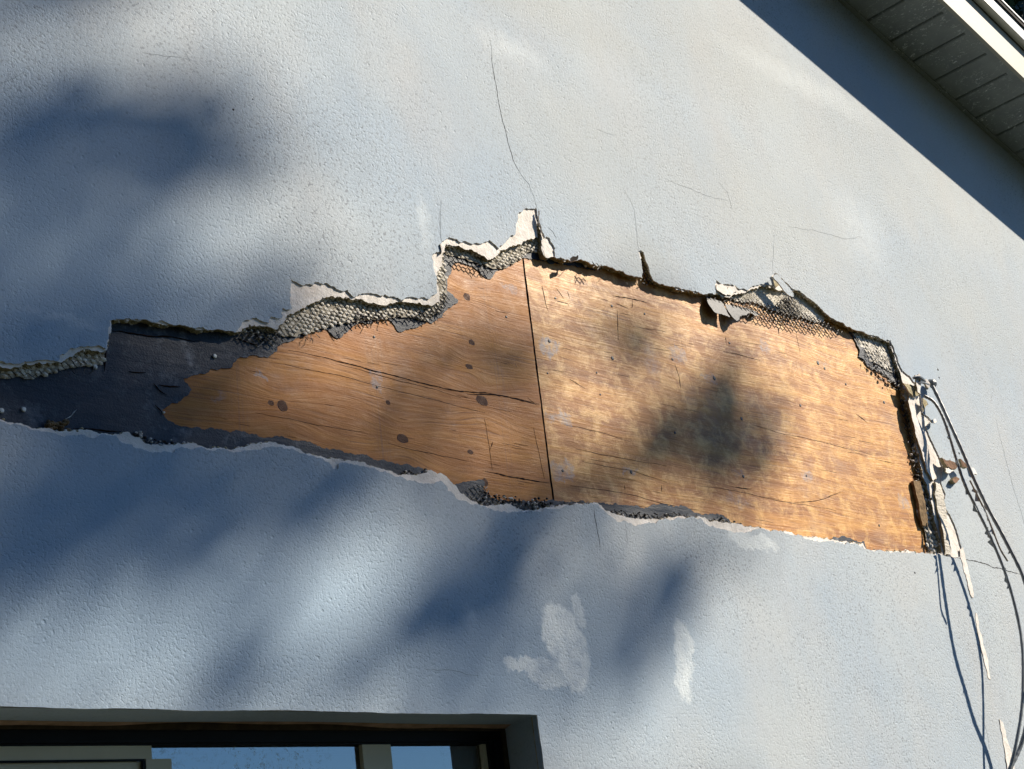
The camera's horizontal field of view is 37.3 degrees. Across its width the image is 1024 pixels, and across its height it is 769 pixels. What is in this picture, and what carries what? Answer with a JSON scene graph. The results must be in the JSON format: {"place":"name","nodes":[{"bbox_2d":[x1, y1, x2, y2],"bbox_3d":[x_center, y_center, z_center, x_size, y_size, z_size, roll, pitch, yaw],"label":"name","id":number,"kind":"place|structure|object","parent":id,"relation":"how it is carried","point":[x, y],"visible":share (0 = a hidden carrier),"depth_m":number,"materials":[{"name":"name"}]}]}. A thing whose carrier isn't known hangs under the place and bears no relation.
{"place":"outdoors","nodes":[
{"label":"outdoors","id":0,"kind":"place"},
{"label":"ground","id":1,"kind":"structure","parent":0,"visible":0},
{"bbox_2d":[0,0,1023,768],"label":"house","id":2,"kind":"structure","parent":1,"relation":"on","point":[466,384],"depth_m":3.96,"materials":[{"name":"paint"}]},
{"bbox_2d":[0,708,543,768],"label":"window","id":3,"kind":"structure","parent":2,"relation":"in","point":[30,738],"depth_m":3.20,"materials":[{"name":"paint"}]},
{"bbox_2d":[923,394,1023,768],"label":"hanging cord","id":4,"kind":"object","parent":2,"relation":"hanging from","point":[991,542],"visible":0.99,"depth_m":5.34,"materials":[{"name":"rubber"}]},
{"bbox_2d":[931,385,1023,768],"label":"hanging cord","id":5,"kind":"object","parent":2,"relation":"hanging from","point":[998,527],"visible":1,"depth_m":5.35,"materials":[{"name":"rubber"}]},
{"bbox_2d":[969,480,1007,561],"bbox_3d":[1.665,0.474,5.300,0.066,0.310,0.025,-16,-22,21],"label":"hanging cord","id":6,"kind":"object","parent":2,"relation":"hanging from","point":[975,491],"visible":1,"depth_m":5.31,"materials":[{"name":"rubber"}]},
{"bbox_2d":[1003,0,1023,20],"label":"dark tree","id":7,"kind":"object","parent":1,"relation":"on","point":[1020,4],"depth_m":17.63,"materials":[{"name":"green plant"}]},
{"bbox_2d":[1008,0,1022,14],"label":"yard tree","id":8,"kind":"object","parent":1,"relation":"on","point":[1011,3],"visible":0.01,"depth_m":20.24,"materials":[{"name":"green plant"}]}
]}

